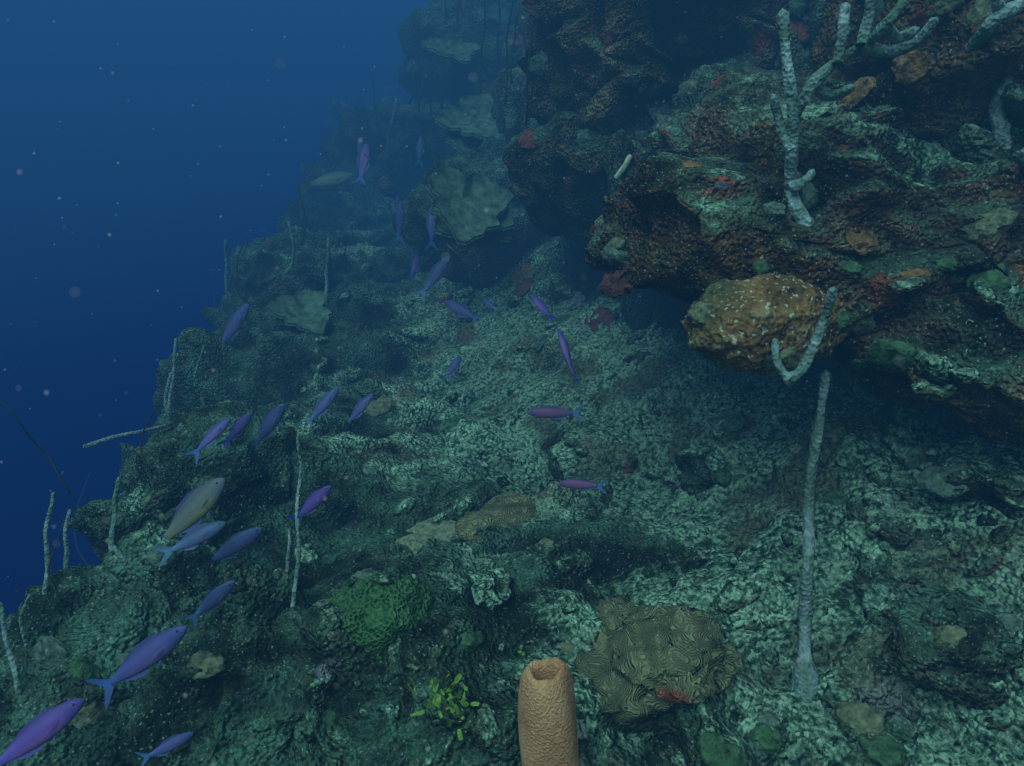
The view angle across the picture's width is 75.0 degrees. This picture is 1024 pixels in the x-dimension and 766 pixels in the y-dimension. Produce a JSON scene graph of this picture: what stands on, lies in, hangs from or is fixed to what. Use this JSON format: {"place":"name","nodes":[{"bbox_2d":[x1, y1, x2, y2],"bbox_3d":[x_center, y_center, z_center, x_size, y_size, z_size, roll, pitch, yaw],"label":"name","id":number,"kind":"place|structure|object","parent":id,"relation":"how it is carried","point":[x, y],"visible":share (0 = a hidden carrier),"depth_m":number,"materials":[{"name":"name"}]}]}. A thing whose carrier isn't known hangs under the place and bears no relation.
{"place":"outdoors","nodes":[
{"label":"outdoors","id":0,"kind":"place"},
{"bbox_2d":[0,698,83,765],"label":"wrasse","id":1,"kind":"object","parent":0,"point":[35,734],"visible":1,"depth_m":0.96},
{"bbox_2d":[85,625,186,709],"bbox_3d":[-0.597,0.447,1.066,0.192,0.062,0.039,-36,-2,-5],"label":"wrasse","id":2,"kind":"object","parent":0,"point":[143,656],"visible":1,"depth_m":1.06,"materials":[{"name":"blue"}]},
{"bbox_2d":[134,732,193,765],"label":"wrasse","id":3,"kind":"object","parent":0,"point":[168,745],"visible":1,"depth_m":0.94,"materials":[{"name":"blue"}]},
{"bbox_2d":[150,521,225,566],"bbox_3d":[-0.639,0.313,1.331,0.142,0.046,0.031,-28,-13,-9],"label":"wrasse","id":4,"kind":"object","parent":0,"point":[195,537],"visible":1,"depth_m":1.33,"materials":[{"name":"blue"}]},
{"bbox_2d":[161,478,224,539],"bbox_3d":[-0.682,0.280,1.404,0.070,0.215,0.038,43,-5,0],"label":"wrasse","id":5,"kind":"object","parent":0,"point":[196,504],"visible":0.98,"depth_m":1.40,"materials":[{"name":"yellow"}]},
{"bbox_2d":[177,581,234,629],"bbox_3d":[-0.523,0.381,1.156,0.124,0.040,0.022,-41,22,7],"label":"wrasse","id":6,"kind":"object","parent":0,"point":[213,598],"visible":1,"depth_m":1.15,"materials":[{"name":"blue"}]},
{"bbox_2d":[184,417,230,465],"bbox_3d":[-0.692,0.126,1.529,0.042,0.026,0.128,38,70,10],"label":"wrasse","id":7,"kind":"object","parent":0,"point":[214,432],"visible":1,"depth_m":1.53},
{"bbox_2d":[0,0,428,631],"label":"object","id":8,"kind":"structure","parent":0,"point":[100,100],"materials":[{"name":"liquid"}]},
{"bbox_2d":[216,413,251,451],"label":"wrasse","id":9,"kind":"object","parent":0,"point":[240,425],"visible":1,"depth_m":1.55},
{"bbox_2d":[222,304,249,342],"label":"wrasse","id":10,"kind":"object","parent":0,"point":[236,320],"visible":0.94,"depth_m":2.48,"materials":[{"name":"blue"}]},
{"bbox_2d":[211,527,262,562],"bbox_3d":[-0.598,0.352,1.413,0.154,0.050,0.034,-33,11,-11],"label":"wrasse","id":11,"kind":"object","parent":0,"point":[233,545],"visible":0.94,"depth_m":1.41,"materials":[{"name":"blue"}]},
{"bbox_2d":[246,404,284,448],"bbox_3d":[-0.592,0.107,1.620,0.051,0.156,0.046,38,8,-5],"label":"wrasse","id":12,"kind":"object","parent":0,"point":[271,420],"visible":0.98,"depth_m":1.60,"materials":[{"name":"blue"}]},
{"bbox_2d":[286,486,330,523],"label":"wrasse","id":13,"kind":"object","parent":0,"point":[314,500],"visible":0.94,"depth_m":1.53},
{"bbox_2d":[297,387,338,426],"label":"wrasse","id":14,"kind":"object","parent":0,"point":[324,402],"visible":1,"depth_m":1.92,"materials":[{"name":"blue"}]},
{"bbox_2d":[297,170,352,194],"bbox_3d":[-1.016,-1.103,3.644,0.300,0.100,0.053,-15,0,-10],"label":"fish","id":15,"kind":"object","parent":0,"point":[327,180],"visible":1,"depth_m":3.64},
{"bbox_2d":[347,393,372,422],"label":"wrasse","id":16,"kind":"object","parent":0,"point":[361,405],"visible":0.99,"depth_m":2.05,"materials":[{"name":"blue"}]},
{"bbox_2d":[357,138,362,153],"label":"wrasse","id":17,"kind":"object","parent":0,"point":[360,144],"visible":0.73,"depth_m":4.26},
{"bbox_2d":[350,143,370,184],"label":"wrasse","id":18,"kind":"object","parent":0,"point":[363,156],"visible":1,"depth_m":3.17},
{"bbox_2d":[393,195,398,214],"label":"wrasse","id":19,"kind":"object","parent":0,"point":[397,201],"visible":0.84,"depth_m":4.13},
{"bbox_2d":[392,201,405,244],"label":"wrasse","id":20,"kind":"object","parent":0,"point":[400,217],"visible":1,"depth_m":2.97,"materials":[{"name":"blue"}]},
{"bbox_2d":[405,249,421,279],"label":"wrasse","id":21,"kind":"object","parent":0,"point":[416,260],"visible":0.99,"depth_m":3.17,"materials":[{"name":"blue"}]},
{"bbox_2d":[413,136,423,167],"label":"wrasse","id":22,"kind":"object","parent":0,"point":[420,146],"visible":1,"depth_m":3.87,"materials":[{"name":"blue"}]},
{"bbox_2d":[409,256,450,302],"bbox_3d":[-0.340,-0.458,2.900,0.078,0.240,0.052,36,3,12],"label":"wrasse","id":23,"kind":"object","parent":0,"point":[437,271],"visible":1,"depth_m":2.90,"materials":[{"name":"blue"}]},
{"bbox_2d":[424,207,437,251],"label":"wrasse","id":24,"kind":"object","parent":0,"point":[430,222],"visible":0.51,"depth_m":2.80,"materials":[{"name":"blue"}]},
{"bbox_2d":[442,356,461,382],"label":"wrasse","id":25,"kind":"object","parent":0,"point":[455,363],"visible":1,"depth_m":2.38,"materials":[{"name":"blue"}]},
{"bbox_2d":[444,300,485,322],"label":"wrasse","id":26,"kind":"object","parent":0,"point":[460,309],"visible":1,"depth_m":2.70,"materials":[{"name":"blue"}]},
{"bbox_2d":[482,298,500,313],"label":"wrasse","id":27,"kind":"object","parent":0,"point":[488,303],"visible":1,"depth_m":2.63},
{"bbox_2d":[531,295,557,322],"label":"wrasse","id":28,"kind":"object","parent":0,"point":[540,304],"visible":1,"depth_m":2.40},
{"bbox_2d":[67,0,1023,765],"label":"reef slope","id":29,"kind":"structure","parent":0,"point":[263,360],"depth_m":1.54,"materials":[{"name":"stone"}]},
{"bbox_2d":[0,401,71,495],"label":"whip","id":30,"kind":"object","parent":29,"relation":"on","point":[48,457],"visible":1,"depth_m":1.55,"materials":[{"name":"black plant"}]},
{"bbox_2d":[63,509,71,568],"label":"coral","id":31,"kind":"object","parent":29,"relation":"on","point":[66,561],"visible":0.9,"depth_m":1.71},
{"bbox_2d":[0,561,199,765],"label":"reef rock","id":32,"kind":"object","parent":29,"relation":"on","point":[101,616],"visible":0.43,"depth_m":1.18,"materials":[{"name":"stone"}]},
{"bbox_2d":[0,602,21,697],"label":"rope sponge","id":33,"kind":"object","parent":32,"relation":"on","point":[15,674],"visible":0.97,"depth_m":1.12},
{"bbox_2d":[19,594,30,645],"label":"whip","id":34,"kind":"object","parent":32,"relation":"on","point":[22,630],"visible":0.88,"depth_m":1.21,"materials":[{"name":"plant"}]},
{"bbox_2d":[42,492,55,594],"bbox_3d":[-0.910,0.330,1.314,0.023,0.196,0.124,-1,25,-2],"label":"rope sponge","id":35,"kind":"object","parent":32,"relation":"on","point":[47,556],"visible":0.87,"depth_m":1.30},
{"bbox_2d":[47,518,64,602],"bbox_3d":[-0.860,0.354,1.264,0.026,0.172,0.087,-2,25,-3],"label":"sea whip","id":36,"kind":"object","parent":32,"relation":"on","point":[53,586],"visible":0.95,"depth_m":1.25,"materials":[{"name":"black plant"}]},
{"bbox_2d":[74,471,90,565],"bbox_3d":[-2.661,0.844,4.141,0.071,0.512,0.301,-1,25,-2],"label":"sea whip","id":37,"kind":"object","parent":32,"relation":"on","point":[80,553],"visible":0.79,"depth_m":4.10,"materials":[{"name":"black plant"}]},
{"bbox_2d":[105,538,125,561],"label":"coral","id":38,"kind":"object","parent":32,"relation":"on","point":[118,553],"visible":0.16,"depth_m":1.33},
{"bbox_2d":[114,602,333,765],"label":"reef rock","id":39,"kind":"object","parent":32,"relation":"on","point":[244,708],"visible":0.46,"depth_m":1.09,"materials":[{"name":"stone"}]},
{"bbox_2d":[285,529,290,585],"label":"coral","id":40,"kind":"object","parent":39,"relation":"on","point":[288,560],"visible":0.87,"depth_m":1.31},
{"bbox_2d":[290,433,302,607],"bbox_3d":[-0.409,0.280,1.277,0.025,0.321,0.185,0,25,0],"label":"rope sponge","id":41,"kind":"object","parent":39,"relation":"on","point":[296,575],"visible":0.95,"depth_m":1.26},
{"bbox_2d":[108,477,120,556],"bbox_3d":[-0.807,0.290,1.363,0.021,0.162,0.112,0,25,0],"label":"rope sponge","id":42,"kind":"object","parent":29,"relation":"on","point":[111,542],"visible":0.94,"depth_m":1.36},
{"bbox_2d":[83,424,166,448],"bbox_3d":[-1.149,0.157,1.989,0.229,0.031,0.037,-15,29,-29],"label":"rope sponge","id":43,"kind":"object","parent":29,"relation":"on","point":[99,441],"visible":0.89,"depth_m":1.96},
{"bbox_2d":[135,470,189,530],"bbox_3d":[-0.785,0.280,1.511,0.043,0.105,0.155,20,31,36],"label":"sea whip","id":44,"kind":"object","parent":29,"relation":"on","point":[143,514],"visible":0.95,"depth_m":1.49,"materials":[{"name":"green plant"}]},
{"bbox_2d":[163,372,171,415],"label":"coral","id":45,"kind":"object","parent":29,"relation":"on","point":[165,397],"visible":0.7,"depth_m":2.30},
{"bbox_2d":[167,338,176,420],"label":"coral","id":46,"kind":"object","parent":29,"relation":"on","point":[170,396],"visible":0.88,"depth_m":2.26},
{"bbox_2d":[194,345,205,405],"bbox_3d":[-1.076,-0.012,2.334,0.063,0.234,0.050,-20,32,-37],"label":"whip","id":47,"kind":"object","parent":29,"relation":"on","point":[196,371],"visible":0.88,"depth_m":2.32,"materials":[{"name":"plant"}]},
{"bbox_2d":[120,400,308,524],"bbox_3d":[-0.781,0.244,1.757,0.453,0.342,0.521,-20,32,-37],"label":"reef rock","id":48,"kind":"object","parent":29,"relation":"on","point":[264,473],"visible":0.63,"depth_m":1.61,"materials":[{"name":"stone"}]},
{"bbox_2d":[140,404,158,476],"bbox_3d":[-0.853,0.145,1.572,0.043,0.186,0.069,7,26,15],"label":"sea whip","id":49,"kind":"object","parent":48,"relation":"on","point":[147,466],"visible":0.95,"depth_m":1.56,"materials":[{"name":"black plant"}]},
{"bbox_2d":[224,239,227,294],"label":"coral","id":50,"kind":"object","parent":29,"relation":"on","point":[226,268],"visible":0.89,"depth_m":3.57},
{"bbox_2d":[179,92,312,289],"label":"water","id":51,"kind":"structure","parent":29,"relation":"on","point":[250,151],"depth_m":8.74,"materials":[{"name":"liquid"}]},
{"bbox_2d":[230,229,350,302],"bbox_3d":[-1.080,-0.496,3.380,0.655,0.528,0.860,-11,27,-23],"label":"ridge rock","id":52,"kind":"object","parent":29,"relation":"on","point":[263,267],"visible":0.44,"depth_m":3.15,"materials":[{"name":"stone"}]},
{"bbox_2d":[236,225,251,301],"bbox_3d":[-1.265,-0.548,3.179,0.031,0.381,0.146,7,26,14],"label":"sea whip","id":53,"kind":"object","parent":52,"relation":"on","point":[239,284],"visible":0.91,"depth_m":3.13,"materials":[{"name":"teal plant"}]},
{"bbox_2d":[285,221,294,272],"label":"whip","id":54,"kind":"object","parent":52,"relation":"on","point":[293,252],"visible":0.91,"depth_m":2.99,"materials":[{"name":"plant"}]},
{"bbox_2d":[297,180,306,247],"bbox_3d":[-1.018,-0.793,3.205,0.059,0.343,0.060,22,33,38],"label":"sea whip","id":55,"kind":"object","parent":52,"relation":"on","point":[301,242],"visible":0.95,"depth_m":3.20,"materials":[{"name":"teal plant"}]},
{"bbox_2d":[300,205,305,241],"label":"sea rod coral","id":56,"kind":"object","parent":52,"relation":"on","point":[302,228],"visible":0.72,"depth_m":3.26},
{"bbox_2d":[264,289,331,336],"bbox_3d":[-0.855,-0.290,2.704,0.240,0.138,0.227,1,25,1],"label":"plate coral","id":57,"kind":"object","parent":29,"relation":"on","point":[309,310],"visible":0.99,"depth_m":2.69},
{"bbox_2d":[196,0,421,159],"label":"water","id":58,"kind":"structure","parent":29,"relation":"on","point":[299,65],"depth_m":9.19,"materials":[{"name":"liquid"}]},
{"bbox_2d":[324,238,329,303],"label":"coral","id":59,"kind":"object","parent":29,"relation":"on","point":[326,291],"visible":0.85,"depth_m":2.92},
{"bbox_2d":[319,97,427,201],"bbox_3d":[-0.872,-1.601,4.830,1.020,0.867,1.444,-11,27,-23],"label":"ridge rock","id":60,"kind":"object","parent":29,"relation":"on","point":[393,174],"visible":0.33,"depth_m":4.30,"materials":[{"name":"stone"}]},
{"bbox_2d":[387,98,397,151],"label":"whip","id":61,"kind":"object","parent":60,"relation":"on","point":[390,128],"visible":0.94,"depth_m":4.13,"materials":[{"name":"plant"}]},
{"bbox_2d":[331,567,431,664],"bbox_3d":[-0.238,0.415,1.207,0.188,0.153,0.182,-11,27,-23],"label":"coral","id":62,"kind":"object","parent":29,"relation":"on","point":[377,619],"visible":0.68,"depth_m":1.15},
{"bbox_2d":[395,518,455,554],"bbox_3d":[-0.202,0.355,1.587,0.202,0.146,0.317,14,28,27],"label":"coral","id":63,"kind":"object","parent":29,"relation":"on","point":[427,529],"visible":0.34,"depth_m":1.60},
{"bbox_2d":[395,96,458,168],"bbox_3d":[-0.148,-1.569,4.223,1.133,0.650,1.127,-11,27,-23],"label":"crest rock","id":64,"kind":"object","parent":29,"relation":"on","point":[412,120],"visible":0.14,"depth_m":3.88,"materials":[{"name":"stone"}]},
{"bbox_2d":[407,673,478,739],"bbox_3d":[-0.106,0.497,1.027,0.111,0.088,0.101,-3,25,-7],"label":"algae tuft","id":65,"kind":"object","parent":29,"relation":"on","point":[437,701],"visible":0.94,"depth_m":1.02,"materials":[{"name":"plant"}]},
{"bbox_2d":[419,37,480,63],"bbox_3d":[-0.315,-1.712,3.433,0.277,0.128,0.289,6,26,14],"label":"plate coral","id":66,"kind":"object","parent":29,"relation":"on","point":[459,51],"visible":1,"depth_m":3.45},
{"bbox_2d":[398,0,516,101],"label":"ridge rock","id":67,"kind":"object","parent":29,"relation":"on","point":[417,25],"visible":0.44,"depth_m":3.73,"materials":[{"name":"stone"}]},
{"bbox_2d":[454,0,460,32],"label":"wire coral","id":68,"kind":"object","parent":67,"relation":"attached to","point":[457,18],"visible":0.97,"depth_m":3.52},
{"bbox_2d":[392,134,539,287],"bbox_3d":[0.022,-0.856,3.335,1.239,0.838,1.058,-11,27,-23],"label":"rock","id":69,"kind":"object","parent":29,"relation":"on","point":[484,158],"visible":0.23,"depth_m":2.94,"materials":[{"name":"stone"}]},
{"bbox_2d":[434,92,505,153],"bbox_3d":[-0.178,-1.209,3.152,0.377,0.294,0.318,-11,27,-23],"label":"plate coral","id":70,"kind":"object","parent":69,"relation":"on","point":[467,123],"visible":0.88,"depth_m":3.16},
{"bbox_2d":[426,166,514,254],"bbox_3d":[-0.187,-0.691,2.624,0.314,0.304,0.348,22,33,38],"label":"plate coral","id":71,"kind":"object","parent":29,"relation":"on","point":[469,211],"visible":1,"depth_m":2.59},
{"bbox_2d":[479,0,485,94],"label":"sea whip","id":72,"kind":"object","parent":29,"relation":"on","point":[480,66],"visible":0.91,"depth_m":3.23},
{"bbox_2d":[470,567,516,613],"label":"rock","id":73,"kind":"object","parent":29,"relation":"on","point":[493,590],"visible":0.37,"depth_m":1.32,"materials":[{"name":"stone"}]},
{"bbox_2d":[455,491,536,541],"bbox_3d":[-0.034,0.340,1.670,0.244,0.086,0.172,-11,27,-23],"label":"brain coral","id":74,"kind":"object","parent":29,"relation":"on","point":[509,509],"visible":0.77,"depth_m":1.64},
{"bbox_2d":[495,0,500,79],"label":"wire coral","id":75,"kind":"object","parent":29,"relation":"on","point":[497,50],"visible":0.92,"depth_m":3.33},
{"bbox_2d":[504,0,513,104],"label":"sea whip","id":76,"kind":"object","parent":29,"relation":"on","point":[505,93],"visible":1,"depth_m":2.73,"materials":[{"name":"teal plant"}]},
{"bbox_2d":[510,5,520,83],"bbox_3d":[0.011,-1.374,2.745,0.050,0.316,0.031,-11,27,-23],"label":"sea whip","id":77,"kind":"object","parent":29,"relation":"on","point":[513,47],"visible":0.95,"depth_m":2.75,"materials":[{"name":"plant"}]},
{"bbox_2d":[517,645,529,656],"bbox_3d":[0.022,0.503,1.222,0.026,0.048,0.042,-11,27,-23],"label":"algae tuft","id":78,"kind":"object","parent":29,"relation":"on","point":[523,653],"visible":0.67,"depth_m":1.22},
{"bbox_2d":[32,32,1022,729],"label":"grey rubble","id":79,"kind":"object","parent":29,"relation":"on","point":[50,650],"visible":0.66,"depth_m":1.23,"materials":[{"name":"stone"}]},
{"bbox_2d":[413,674,428,700],"bbox_3d":[-0.149,0.486,1.054,0.023,0.034,0.048,12,28,24],"label":"algae tuft","id":80,"kind":"object","parent":79,"relation":"on","point":[427,681],"visible":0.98,"depth_m":1.05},
{"bbox_2d":[68,0,1011,765],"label":"olive coral head","id":81,"kind":"object","parent":29,"relation":"on","point":[714,748],"visible":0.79,"depth_m":1.13},
{"bbox_2d":[71,0,1019,737],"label":"tan coral head","id":82,"kind":"object","parent":29,"relation":"on","point":[857,718],"visible":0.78,"depth_m":1.13},
{"bbox_2d":[518,657,579,765],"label":"tube sponge","id":83,"kind":"object","parent":29,"relation":"on","point":[547,726],"visible":1,"depth_m":0.94},
{"bbox_2d":[501,110,608,246],"bbox_3d":[0.306,-0.711,2.268,0.651,0.540,0.559,-11,27,-23],"label":"rock","id":84,"kind":"object","parent":29,"relation":"on","point":[557,175],"visible":0.36,"depth_m":2.10,"materials":[{"name":"stone"}]},
{"bbox_2d":[525,534,596,578],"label":"rock","id":85,"kind":"object","parent":29,"relation":"on","point":[577,558],"visible":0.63,"depth_m":1.43,"materials":[{"name":"stone"}]},
{"bbox_2d":[614,154,631,179],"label":"rope sponge","id":86,"kind":"object","parent":29,"relation":"on","point":[622,169],"visible":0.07,"depth_m":1.84},
{"bbox_2d":[569,74,732,388],"bbox_3d":[0.421,-0.415,1.824,0.275,0.780,1.101,-4,25,-8],"label":"lavender encrustation","id":87,"kind":"object","parent":29,"relation":"on","point":[654,108],"visible":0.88,"depth_m":1.94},
{"bbox_2d":[293,245,1023,765],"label":"reef rubble","id":88,"kind":"object","parent":29,"relation":"on","point":[943,375],"visible":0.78,"depth_m":1.19,"materials":[{"name":"stone"}]},
{"bbox_2d":[574,595,744,726],"bbox_3d":[0.237,0.493,1.205,0.290,0.148,0.286,21,32,37],"label":"coral","id":89,"kind":"object","parent":29,"relation":"on","point":[634,663],"visible":0.94,"depth_m":1.15},
{"bbox_2d":[517,0,804,135],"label":"rock","id":90,"kind":"object","parent":29,"relation":"on","point":[586,73],"visible":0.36,"depth_m":1.88,"materials":[{"name":"stone"}]},
{"bbox_2d":[513,17,852,331],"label":"encrusting sponge","id":91,"kind":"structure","parent":29,"relation":"on","point":[610,285],"depth_m":2.04},
{"bbox_2d":[664,538,714,572],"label":"rock","id":92,"kind":"object","parent":29,"relation":"on","point":[686,559],"visible":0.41,"depth_m":1.41,"materials":[{"name":"stone"}]},
{"bbox_2d":[674,437,734,495],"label":"rock","id":93,"kind":"object","parent":29,"relation":"on","point":[698,474],"visible":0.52,"depth_m":1.59,"materials":[{"name":"stone"}]},
{"bbox_2d":[509,25,930,311],"bbox_3d":[0.381,-0.502,1.926,0.527,0.951,1.771,-4,25,-8],"label":"encrusting sponge","id":94,"kind":"object","parent":29,"relation":"on","point":[909,68],"visible":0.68,"depth_m":1.21},
{"bbox_2d":[735,706,787,765],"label":"rock","id":95,"kind":"object","parent":29,"relation":"on","point":[746,722],"visible":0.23,"depth_m":1.14,"materials":[{"name":"stone"}]},
{"bbox_2d":[583,66,1023,368],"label":"ledge rock","id":96,"kind":"object","parent":29,"relation":"on","point":[690,235],"visible":0.59,"depth_m":1.23,"materials":[{"name":"stone"}]},
{"bbox_2d":[515,5,994,229],"bbox_3d":[0.295,-0.981,2.204,0.646,0.435,2.568,-11,27,-23],"label":"red encrustation","id":97,"kind":"object","parent":96,"relation":"on","point":[919,18],"visible":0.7,"depth_m":1.57,"materials":[{"name":"red"}]},
{"bbox_2d":[680,273,850,375],"bbox_3d":[0.473,-0.117,1.232,0.355,0.179,0.225,-11,27,-23],"label":"orange boulder","id":98,"kind":"object","parent":96,"relation":"on","point":[748,320],"visible":0.8,"depth_m":1.14,"materials":[{"name":"stone"}]},
{"bbox_2d":[771,287,837,385],"bbox_3d":[0.461,-0.072,1.066,0.083,0.171,0.063,9,26,18],"label":"rope sponge","id":99,"kind":"object","parent":98,"relation":"attached to","point":[801,369],"visible":1,"depth_m":1.07},
{"bbox_2d":[769,0,938,226],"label":"rope sponge branch","id":100,"kind":"object","parent":96,"relation":"on","point":[865,43],"visible":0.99,"depth_m":1.12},
{"bbox_2d":[791,370,830,701],"bbox_3d":[0.550,0.272,1.219,0.055,0.499,0.358,4,25,9],"label":"tall rope sponge","id":101,"kind":"object","parent":29,"relation":"on","point":[804,680],"visible":0.99,"depth_m":1.21},
{"bbox_2d":[842,702,911,765],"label":"rock","id":102,"kind":"object","parent":29,"relation":"on","point":[905,709],"visible":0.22,"depth_m":1.10,"materials":[{"name":"stone"}]},
{"bbox_2d":[846,485,952,563],"bbox_3d":[0.789,0.268,1.323,0.263,0.150,0.247,-11,27,-23],"label":"rock","id":103,"kind":"object","parent":29,"relation":"on","point":[887,508],"visible":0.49,"depth_m":1.26,"materials":[{"name":"stone"}]},
{"bbox_2d":[879,421,942,468],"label":"rock","id":104,"kind":"object","parent":29,"relation":"on","point":[900,441],"visible":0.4,"depth_m":1.34,"materials":[{"name":"stone"}]},
{"bbox_2d":[809,0,1023,139],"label":"corner rock","id":105,"kind":"object","parent":29,"relation":"on","point":[941,99],"visible":0.34,"depth_m":1.21,"materials":[{"name":"stone"}]},
{"bbox_2d":[965,0,1023,51],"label":"rope sponge","id":106,"kind":"object","parent":105,"relation":"attached to","point":[1002,11],"visible":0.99,"depth_m":1.07},
{"bbox_2d":[832,268,1023,444],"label":"ledge rock","id":107,"kind":"object","parent":29,"relation":"attached to","point":[960,329],"visible":0.48,"depth_m":1.13,"materials":[{"name":"stone"}]},
{"bbox_2d":[881,584,1023,709],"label":"rock","id":108,"kind":"object","parent":29,"relation":"on","point":[922,655],"visible":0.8,"depth_m":1.08,"materials":[{"name":"stone"}]},
{"bbox_2d":[931,430,1023,520],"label":"rock","id":109,"kind":"object","parent":29,"relation":"on","point":[1003,493],"visible":0.56,"depth_m":1.21,"materials":[{"name":"stone"}]},
{"bbox_2d":[988,75,1013,148],"bbox_3d":[0.880,-0.476,1.189,0.042,0.145,0.058,-11,27,-23],"label":"rope sponge","id":110,"kind":"object","parent":29,"relation":"on","point":[999,120],"visible":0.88,"depth_m":1.19},
{"bbox_2d":[527,405,584,422],"bbox_3d":[0.124,0.085,1.881,0.165,0.048,0.028,2,25,4],"label":"fish","id":111,"kind":"object","parent":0,"point":[550,411],"visible":1,"depth_m":1.88},
{"bbox_2d":[558,328,582,385],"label":"wrasse","id":112,"kind":"object","parent":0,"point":[563,345],"visible":1,"depth_m":2.06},
{"bbox_2d":[558,478,607,494],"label":"wrasse","id":113,"kind":"object","parent":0,"point":[578,483],"visible":1,"depth_m":1.61,"materials":[{"name":"purple"}]}
]}

